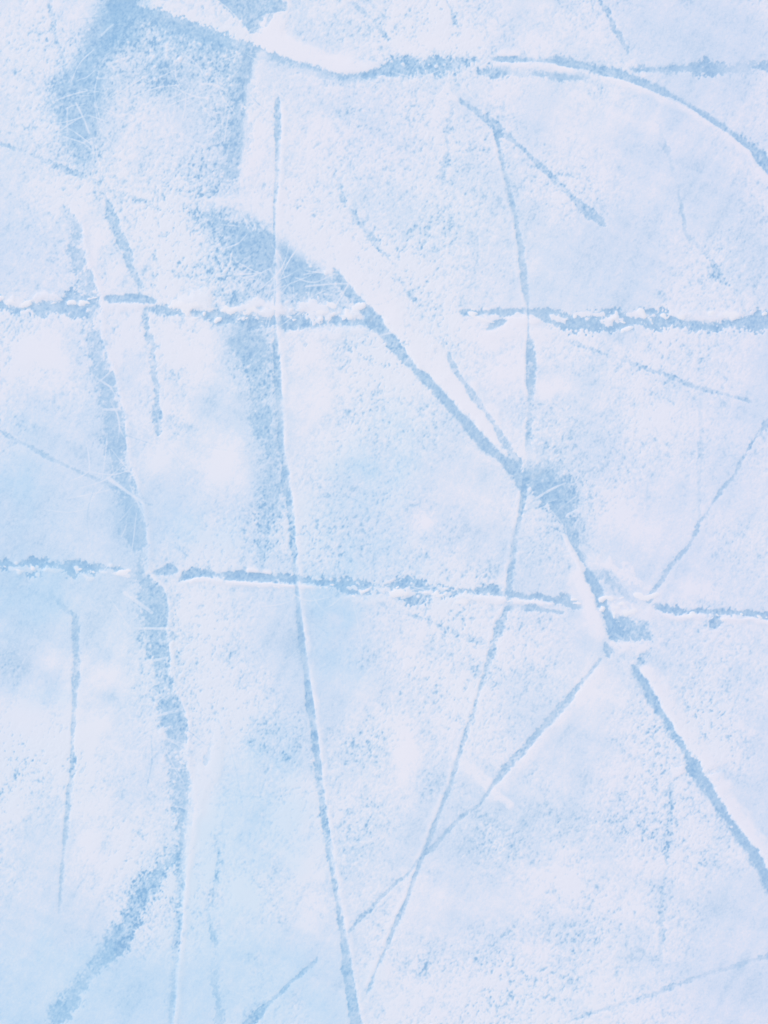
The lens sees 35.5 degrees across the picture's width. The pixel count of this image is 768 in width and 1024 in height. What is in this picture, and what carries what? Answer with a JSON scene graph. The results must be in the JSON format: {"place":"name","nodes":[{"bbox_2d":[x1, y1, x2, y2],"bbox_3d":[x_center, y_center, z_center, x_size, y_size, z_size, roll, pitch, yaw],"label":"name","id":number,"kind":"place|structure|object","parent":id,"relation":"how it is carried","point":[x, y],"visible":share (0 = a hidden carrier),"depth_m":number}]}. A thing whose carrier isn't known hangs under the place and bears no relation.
{"place":"outdoors","nodes":[
{"label":"outdoors","id":0,"kind":"place"},
{"label":"rink ice","id":1,"kind":"structure","parent":0,"visible":0},
{"bbox_2d":[0,0,767,1023],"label":"ice","id":2,"kind":"structure","parent":1,"relation":"on","point":[552,850],"depth_m":1.50},
{"bbox_2d":[0,287,98,320],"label":"chipped cut","id":3,"kind":"object","parent":2,"relation":"on","point":[43,308],"visible":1,"depth_m":1.50},
{"bbox_2d":[6,291,62,308],"bbox_3d":[-0.437,-0.266,1.500,0.072,0.001,0.019,-8,90,0],"label":"snow lump","id":4,"kind":"object","parent":3,"relation":"on","point":[44,296],"visible":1,"depth_m":1.50},
{"bbox_2d":[67,300,76,304],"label":"snow lump","id":5,"kind":"object","parent":3,"relation":"on","point":[72,302],"visible":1,"depth_m":1.50},
{"bbox_2d":[77,300,89,306],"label":"snow lump","id":6,"kind":"object","parent":3,"relation":"on","point":[82,303],"visible":1,"depth_m":1.50},
{"bbox_2d":[0,142,101,184],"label":"skate scratch","id":7,"kind":"object","parent":2,"relation":"on","point":[65,169],"visible":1,"depth_m":1.50},
{"bbox_2d":[47,4,68,82],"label":"skate scratch","id":8,"kind":"object","parent":2,"relation":"on","point":[54,28],"visible":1,"depth_m":1.50},
{"bbox_2d":[50,595,71,614],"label":"skate scratch","id":9,"kind":"object","parent":2,"relation":"on","point":[60,604],"visible":1,"depth_m":1.50},
{"bbox_2d":[0,556,124,579],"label":"chipped cut","id":10,"kind":"object","parent":2,"relation":"on","point":[74,569],"visible":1,"depth_m":1.50},
{"bbox_2d":[8,564,41,574],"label":"snow lump","id":11,"kind":"object","parent":10,"relation":"on","point":[26,568],"visible":1,"depth_m":1.50},
{"bbox_2d":[47,568,64,572],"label":"snow lump","id":12,"kind":"object","parent":10,"relation":"on","point":[55,570],"visible":1,"depth_m":1.50},
{"bbox_2d":[84,575,94,581],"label":"snow lump","id":13,"kind":"object","parent":10,"relation":"on","point":[91,579],"visible":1,"depth_m":1.50},
{"bbox_2d":[113,569,130,578],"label":"snow lump","id":14,"kind":"object","parent":10,"relation":"on","point":[122,573],"visible":1,"depth_m":1.50},
{"bbox_2d":[1,431,127,496],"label":"skate scratch","id":15,"kind":"object","parent":2,"relation":"on","point":[44,455],"visible":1,"depth_m":1.50},
{"bbox_2d":[58,610,80,913],"bbox_3d":[-0.391,0.313,1.500,0.017,0.001,0.380,2,90,0],"label":"skate groove","id":16,"kind":"object","parent":2,"relation":"on","point":[76,632],"visible":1,"depth_m":1.50},
{"bbox_2d":[41,0,155,171],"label":"skid mark","id":17,"kind":"object","parent":2,"relation":"on","point":[75,104],"visible":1,"depth_m":1.50},
{"bbox_2d":[48,846,182,1023],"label":"skid mark","id":18,"kind":"object","parent":2,"relation":"on","point":[119,938],"visible":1,"depth_m":1.50},
{"bbox_2d":[103,194,144,288],"bbox_3d":[-0.327,-0.338,1.500,0.017,0.001,0.130,-22,90,0],"label":"skate groove","id":19,"kind":"object","parent":2,"relation":"on","point":[113,219],"visible":1,"depth_m":1.50},
{"bbox_2d":[104,294,156,304],"bbox_3d":[-0.317,-0.266,1.500,0.067,0.001,0.014,0,90,0],"label":"chipped cut","id":20,"kind":"object","parent":2,"relation":"on","point":[133,298],"visible":1,"depth_m":1.50},
{"bbox_2d":[64,207,199,1023],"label":"skid mark","id":21,"kind":"object","parent":2,"relation":"on","point":[158,615],"visible":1,"depth_m":1.50},
{"bbox_2d":[128,195,160,209],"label":"skate scratch","id":22,"kind":"object","parent":2,"relation":"on","point":[143,202],"visible":1,"depth_m":1.50},
{"bbox_2d":[136,499,152,505],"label":"skate scratch","id":23,"kind":"object","parent":2,"relation":"on","point":[139,501],"visible":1,"depth_m":1.50},
{"bbox_2d":[142,309,162,435],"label":"skate groove","id":24,"kind":"object","parent":2,"relation":"on","point":[150,340],"visible":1,"depth_m":1.50},
{"bbox_2d":[152,564,178,575],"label":"chipped cut","id":25,"kind":"object","parent":2,"relation":"on","point":[169,569],"visible":1,"depth_m":1.50},
{"bbox_2d":[203,739,213,765],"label":"skate groove","id":26,"kind":"object","parent":2,"relation":"on","point":[207,757],"visible":1,"depth_m":1.50},
{"bbox_2d":[207,847,226,1023],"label":"skate scratch","id":27,"kind":"object","parent":2,"relation":"on","point":[220,1013],"visible":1,"depth_m":1.50},
{"bbox_2d":[107,0,366,84],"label":"skid mark","id":28,"kind":"object","parent":2,"relation":"on","point":[160,20],"visible":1,"depth_m":1.50},
{"bbox_2d":[219,51,258,183],"bbox_3d":[-0.178,-0.491,1.500,0.045,0.001,0.167,10,90,0],"label":"skid mark","id":29,"kind":"object","parent":2,"relation":"on","point":[237,139],"visible":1,"depth_m":1.50},
{"bbox_2d":[179,567,320,587],"bbox_3d":[-0.167,0.083,1.500,0.178,0.001,0.022,4,90,0],"label":"chipped cut","id":30,"kind":"object","parent":2,"relation":"on","point":[241,577],"visible":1,"depth_m":1.50},
{"bbox_2d":[218,0,287,33],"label":"skid mark","id":31,"kind":"object","parent":2,"relation":"on","point":[250,14],"visible":1,"depth_m":1.50},
{"bbox_2d":[225,318,288,573],"bbox_3d":[-0.148,-0.085,1.500,0.066,0.001,0.320,-8,90,0],"label":"skid mark","id":32,"kind":"object","parent":2,"relation":"on","point":[246,341],"visible":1,"depth_m":1.50},
{"bbox_2d":[145,303,370,331],"bbox_3d":[-0.158,-0.241,1.500,0.283,0.001,0.027,4,90,0],"label":"chipped cut","id":33,"kind":"object","parent":2,"relation":"on","point":[295,322],"visible":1,"depth_m":1.50},
{"bbox_2d":[168,287,214,315],"bbox_3d":[-0.240,-0.263,1.500,0.058,0.001,0.036,0,90,0],"label":"snow lump","id":34,"kind":"object","parent":33,"relation":"on","point":[189,305],"visible":1,"depth_m":1.50},
{"bbox_2d":[214,317,221,323],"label":"snow lump","id":35,"kind":"object","parent":33,"relation":"on","point":[217,320],"visible":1,"depth_m":1.50},
{"bbox_2d":[220,294,284,319],"bbox_3d":[-0.164,-0.256,1.500,0.082,0.001,0.033,0,90,0],"label":"snow lump","id":36,"kind":"object","parent":33,"relation":"on","point":[254,304],"visible":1,"depth_m":1.50},
{"bbox_2d":[296,298,336,325],"bbox_3d":[-0.084,-0.250,1.500,0.052,0.001,0.034,0,90,0],"label":"snow lump","id":37,"kind":"object","parent":33,"relation":"on","point":[311,307],"visible":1,"depth_m":1.50},
{"bbox_2d":[339,303,365,320],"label":"snow lump","id":38,"kind":"object","parent":33,"relation":"on","point":[352,314],"visible":1,"depth_m":1.50},
{"bbox_2d":[265,6,277,26],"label":"skate scratch","id":39,"kind":"object","parent":2,"relation":"on","point":[272,13],"visible":1,"depth_m":1.50},
{"bbox_2d":[199,211,344,304],"bbox_3d":[-0.143,-0.317,1.500,0.210,0.001,0.074,40,90,0],"label":"skid mark","id":40,"kind":"object","parent":2,"relation":"on","point":[301,279],"visible":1,"depth_m":1.50},
{"bbox_2d":[243,957,317,1023],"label":"skate scratch","id":41,"kind":"object","parent":2,"relation":"on","point":[256,1016],"visible":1,"depth_m":1.50},
{"bbox_2d":[273,97,363,1023],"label":"skate groove","id":42,"kind":"object","parent":2,"relation":"on","point":[348,971],"visible":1,"depth_m":1.50},
{"bbox_2d":[350,0,388,40],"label":"skate scratch","id":43,"kind":"object","parent":2,"relation":"on","point":[381,31],"visible":1,"depth_m":1.50},
{"bbox_2d":[333,162,416,302],"bbox_3d":[-0.018,-0.346,1.500,0.020,0.001,0.207,-32,90,0],"label":"skate scratch","id":44,"kind":"object","parent":2,"relation":"on","point":[376,242],"visible":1,"depth_m":1.50},
{"bbox_2d":[348,854,423,933],"bbox_3d":[0.003,0.478,1.500,0.008,0.001,0.136,45,90,0],"label":"skate scratch","id":45,"kind":"object","parent":2,"relation":"on","point":[363,916],"visible":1,"depth_m":1.50},
{"bbox_2d":[317,574,466,606],"bbox_3d":[0.010,0.098,1.500,0.188,0.001,0.042,0,90,0],"label":"chipped cut","id":46,"kind":"object","parent":2,"relation":"on","point":[415,584],"visible":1,"depth_m":1.50},
{"bbox_2d":[346,586,357,590],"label":"snow lump","id":47,"kind":"object","parent":46,"relation":"on","point":[355,588],"visible":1,"depth_m":1.50},
{"bbox_2d":[360,586,372,594],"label":"snow lump","id":48,"kind":"object","parent":46,"relation":"on","point":[364,591],"visible":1,"depth_m":1.50},
{"bbox_2d":[374,585,451,599],"bbox_3d":[0.036,0.100,1.500,0.098,0.001,0.018,0,90,0],"label":"snow lump","id":49,"kind":"object","parent":46,"relation":"on","point":[401,593],"visible":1,"depth_m":1.50},
{"bbox_2d":[360,54,478,80],"bbox_3d":[0.044,-0.556,1.500,0.148,0.001,0.033,0,90,0],"label":"chipped cut","id":50,"kind":"object","parent":2,"relation":"on","point":[408,66],"visible":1,"depth_m":1.50},
{"bbox_2d":[375,600,487,644],"bbox_3d":[0.059,0.140,1.500,0.151,0.001,0.012,20,90,0],"label":"skate scratch","id":51,"kind":"object","parent":2,"relation":"on","point":[469,638],"visible":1,"depth_m":1.50},
{"bbox_2d":[333,264,538,491],"bbox_3d":[0.070,-0.177,1.500,0.061,0.001,0.370,-43,90,0],"label":"skate groove","id":52,"kind":"object","parent":2,"relation":"on","point":[381,310],"visible":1,"depth_m":1.50},
{"bbox_2d":[419,108,453,249],"bbox_3d":[0.071,-0.416,1.500,0.019,0.001,0.182,12,90,0],"label":"skate scratch","id":53,"kind":"object","parent":2,"relation":"on","point":[445,164],"visible":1,"depth_m":1.50},
{"bbox_2d":[366,130,537,994],"bbox_3d":[0.111,0.070,1.500,0.110,0.001,1.093,8,90,0],"label":"skate groove","id":54,"kind":"object","parent":2,"relation":"on","point":[531,368],"visible":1,"depth_m":1.50},
{"bbox_2d":[445,0,459,27],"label":"skate scratch","id":55,"kind":"object","parent":2,"relation":"on","point":[454,20],"visible":1,"depth_m":1.50},
{"bbox_2d":[424,803,482,855],"bbox_3d":[0.086,0.395,1.500,0.098,0.001,0.011,-44,90,0],"label":"skate scratch","id":56,"kind":"object","parent":2,"relation":"on","point":[434,846],"visible":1,"depth_m":1.50},
{"bbox_2d":[447,351,522,470],"bbox_3d":[0.124,-0.126,1.500,0.014,0.001,0.175,-34,90,0],"label":"skate groove","id":57,"kind":"object","parent":2,"relation":"on","point":[516,460],"visible":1,"depth_m":1.50},
{"bbox_2d":[486,318,507,331],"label":"chipped cut","id":58,"kind":"object","parent":2,"relation":"on","point":[497,324],"visible":1,"depth_m":1.50},
{"bbox_2d":[500,925,515,938],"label":"skate scratch","id":59,"kind":"object","parent":2,"relation":"on","point":[508,932],"visible":1,"depth_m":1.50},
{"bbox_2d":[467,584,582,611],"bbox_3d":[0.177,0.104,1.500,0.148,0.001,0.023,9,90,0],"label":"chipped cut","id":60,"kind":"object","parent":2,"relation":"on","point":[566,600],"visible":1,"depth_m":1.50},
{"bbox_2d":[455,595,506,604],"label":"snow lump","id":61,"kind":"object","parent":60,"relation":"on","point":[465,599],"visible":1,"depth_m":1.50},
{"bbox_2d":[512,598,522,604],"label":"snow lump","id":62,"kind":"object","parent":60,"relation":"on","point":[516,600],"visible":1,"depth_m":1.50},
{"bbox_2d":[524,598,542,605],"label":"snow lump","id":63,"kind":"object","parent":60,"relation":"on","point":[537,602],"visible":1,"depth_m":1.50},
{"bbox_2d":[460,99,606,226],"bbox_3d":[0.187,-0.437,1.500,0.243,0.001,0.019,42,90,0],"label":"skate groove","id":64,"kind":"object","parent":2,"relation":"on","point":[586,210],"visible":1,"depth_m":1.50},
{"bbox_2d":[477,63,590,82],"bbox_3d":[0.187,-0.545,1.500,0.143,0.001,0.022,6,90,0],"label":"chipped cut","id":65,"kind":"object","parent":2,"relation":"on","point":[495,72],"visible":1,"depth_m":1.50},
{"bbox_2d":[504,604,563,613],"bbox_3d":[0.188,0.121,1.500,0.075,0.001,0.012,2,90,0],"label":"chipped cut","id":66,"kind":"object","parent":2,"relation":"on","point":[532,608],"visible":1,"depth_m":1.50},
{"bbox_2d":[481,658,601,802],"bbox_3d":[0.200,0.277,1.500,0.024,0.001,0.237,42,90,0],"label":"skate groove","id":67,"kind":"object","parent":2,"relation":"on","point":[523,755],"visible":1,"depth_m":1.50},
{"bbox_2d":[519,463,590,563],"bbox_3d":[0.228,-0.005,1.500,0.058,0.001,0.148,-32,90,0],"label":"skid mark","id":68,"kind":"object","parent":2,"relation":"on","point":[556,492],"visible":1,"depth_m":1.50},
{"bbox_2d":[567,559,619,643],"bbox_3d":[0.261,0.116,1.500,0.040,0.001,0.117,-24,90,0],"label":"skate groove","id":69,"kind":"object","parent":2,"relation":"on","point":[593,585],"visible":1,"depth_m":1.50},
{"bbox_2d":[563,534,585,572],"bbox_3d":[0.237,0.052,1.500,0.010,0.001,0.056,-30,90,0],"label":"snow lump","id":70,"kind":"object","parent":69,"relation":"on","point":[578,562],"visible":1,"depth_m":1.50},
{"bbox_2d":[603,642,613,658],"bbox_3d":[0.281,0.173,1.500,0.013,0.001,0.021,0,90,0],"label":"skid mark","id":71,"kind":"object","parent":2,"relation":"on","point":[608,650],"visible":1,"depth_m":1.50},
{"bbox_2d":[598,0,628,53],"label":"skate scratch","id":72,"kind":"object","parent":2,"relation":"on","point":[617,32],"visible":1,"depth_m":1.50},
{"bbox_2d":[460,307,767,336],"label":"chipped cut","id":73,"kind":"object","parent":2,"relation":"on","point":[757,321],"visible":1,"depth_m":1.50},
{"bbox_2d":[468,312,494,323],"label":"snow lump","id":74,"kind":"object","parent":73,"relation":"on","point":[473,314],"visible":1,"depth_m":1.50},
{"bbox_2d":[508,312,527,325],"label":"snow lump","id":75,"kind":"object","parent":73,"relation":"on","point":[517,319],"visible":1,"depth_m":1.50},
{"bbox_2d":[529,315,539,325],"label":"snow lump","id":76,"kind":"object","parent":73,"relation":"on","point":[533,319],"visible":1,"depth_m":1.50},
{"bbox_2d":[550,314,568,324],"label":"snow lump","id":77,"kind":"object","parent":73,"relation":"on","point":[558,319],"visible":1,"depth_m":1.50},
{"bbox_2d":[573,310,590,318],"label":"snow lump","id":78,"kind":"object","parent":73,"relation":"on","point":[584,314],"visible":1,"depth_m":1.50},
{"bbox_2d":[593,311,625,327],"bbox_3d":[0.282,-0.241,1.500,0.042,0.001,0.021,0,90,0],"label":"snow lump","id":79,"kind":"object","parent":73,"relation":"on","point":[609,321],"visible":1,"depth_m":1.50},
{"bbox_2d":[621,326,633,332],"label":"snow lump","id":80,"kind":"object","parent":73,"relation":"on","point":[627,329],"visible":1,"depth_m":1.50},
{"bbox_2d":[627,308,646,318],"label":"snow lump","id":81,"kind":"object","parent":73,"relation":"on","point":[639,312],"visible":1,"depth_m":1.50},
{"bbox_2d":[660,314,670,319],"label":"snow lump","id":82,"kind":"object","parent":73,"relation":"on","point":[664,316],"visible":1,"depth_m":1.50},
{"bbox_2d":[675,310,749,324],"bbox_3d":[0.410,-0.244,1.500,0.094,0.001,0.018,0,90,0],"label":"snow lump","id":83,"kind":"object","parent":73,"relation":"on","point":[693,315],"visible":1,"depth_m":1.50},
{"bbox_2d":[591,568,636,603],"bbox_3d":[0.291,0.091,1.500,0.068,0.001,0.024,41,90,0],"label":"skid mark","id":84,"kind":"object","parent":2,"relation":"on","point":[614,582],"visible":1,"depth_m":1.50},
{"bbox_2d":[620,609,636,616],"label":"snow lump","id":85,"kind":"object","parent":2,"relation":"on","point":[628,613],"visible":1,"depth_m":1.50},
{"bbox_2d":[493,48,767,179],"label":"skate groove","id":86,"kind":"object","parent":2,"relation":"on","point":[757,156],"visible":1,"depth_m":1.50},
{"bbox_2d":[609,616,652,649],"bbox_3d":[0.309,0.150,1.500,0.055,0.001,0.043,0,90,0],"label":"skid mark","id":87,"kind":"object","parent":2,"relation":"on","point":[623,629],"visible":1,"depth_m":1.50},
{"bbox_2d":[633,648,652,669],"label":"skate groove","id":88,"kind":"object","parent":2,"relation":"on","point":[642,658],"visible":1,"depth_m":1.50},
{"bbox_2d":[569,341,752,402],"bbox_3d":[0.345,-0.173,1.500,0.242,0.001,0.012,18,90,0],"label":"skate scratch","id":89,"kind":"object","parent":2,"relation":"on","point":[687,384],"visible":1,"depth_m":1.50},
{"bbox_2d":[646,559,675,603],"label":"skate scratch","id":90,"kind":"object","parent":2,"relation":"on","point":[666,572],"visible":1,"depth_m":1.50},
{"bbox_2d":[634,593,658,601],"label":"snow lump","id":91,"kind":"object","parent":90,"relation":"on","point":[640,596],"visible":1,"depth_m":1.50},
{"bbox_2d":[656,783,674,981],"bbox_3d":[0.351,0.463,1.500,0.014,0.001,0.249,3,90,0],"label":"skate scratch","id":92,"kind":"object","parent":2,"relation":"on","point":[663,930],"visible":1,"depth_m":1.50},
{"bbox_2d":[565,952,767,1022],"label":"skate scratch","id":93,"kind":"object","parent":2,"relation":"on","point":[672,987],"visible":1,"depth_m":1.50},
{"bbox_2d":[655,122,730,286],"bbox_3d":[0.377,-0.380,1.500,0.029,0.001,0.228,-23,90,0],"label":"skate scratch","id":94,"kind":"object","parent":2,"relation":"on","point":[717,274],"visible":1,"depth_m":1.50},
{"bbox_2d":[630,56,767,79],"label":"chipped cut","id":95,"kind":"object","parent":2,"relation":"on","point":[712,69],"visible":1,"depth_m":1.50},
{"bbox_2d":[632,665,767,893],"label":"skate groove","id":96,"kind":"object","parent":2,"relation":"on","point":[655,693],"visible":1,"depth_m":1.50},
{"bbox_2d":[696,334,703,518],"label":"skate scratch","id":97,"kind":"object","parent":2,"relation":"on","point":[699,465],"visible":1,"depth_m":1.50},
{"bbox_2d":[652,604,767,624],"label":"chipped cut","id":98,"kind":"object","parent":2,"relation":"on","point":[676,610],"visible":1,"depth_m":1.50},
{"bbox_2d":[682,612,695,618],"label":"snow lump","id":99,"kind":"object","parent":98,"relation":"on","point":[690,615],"visible":1,"depth_m":1.50},
{"bbox_2d":[709,611,724,628],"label":"chipped cut","id":100,"kind":"object","parent":2,"relation":"on","point":[716,621],"visible":1,"depth_m":1.50},
{"bbox_2d":[675,419,767,561],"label":"skate scratch","id":101,"kind":"object","parent":2,"relation":"on","point":[682,553],"visible":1,"depth_m":1.50},
{"bbox_2d":[598,596,613,602],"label":"snow lump","id":102,"kind":"object","parent":1,"relation":"on","point":[602,599],"visible":1,"depth_m":1.50}
]}

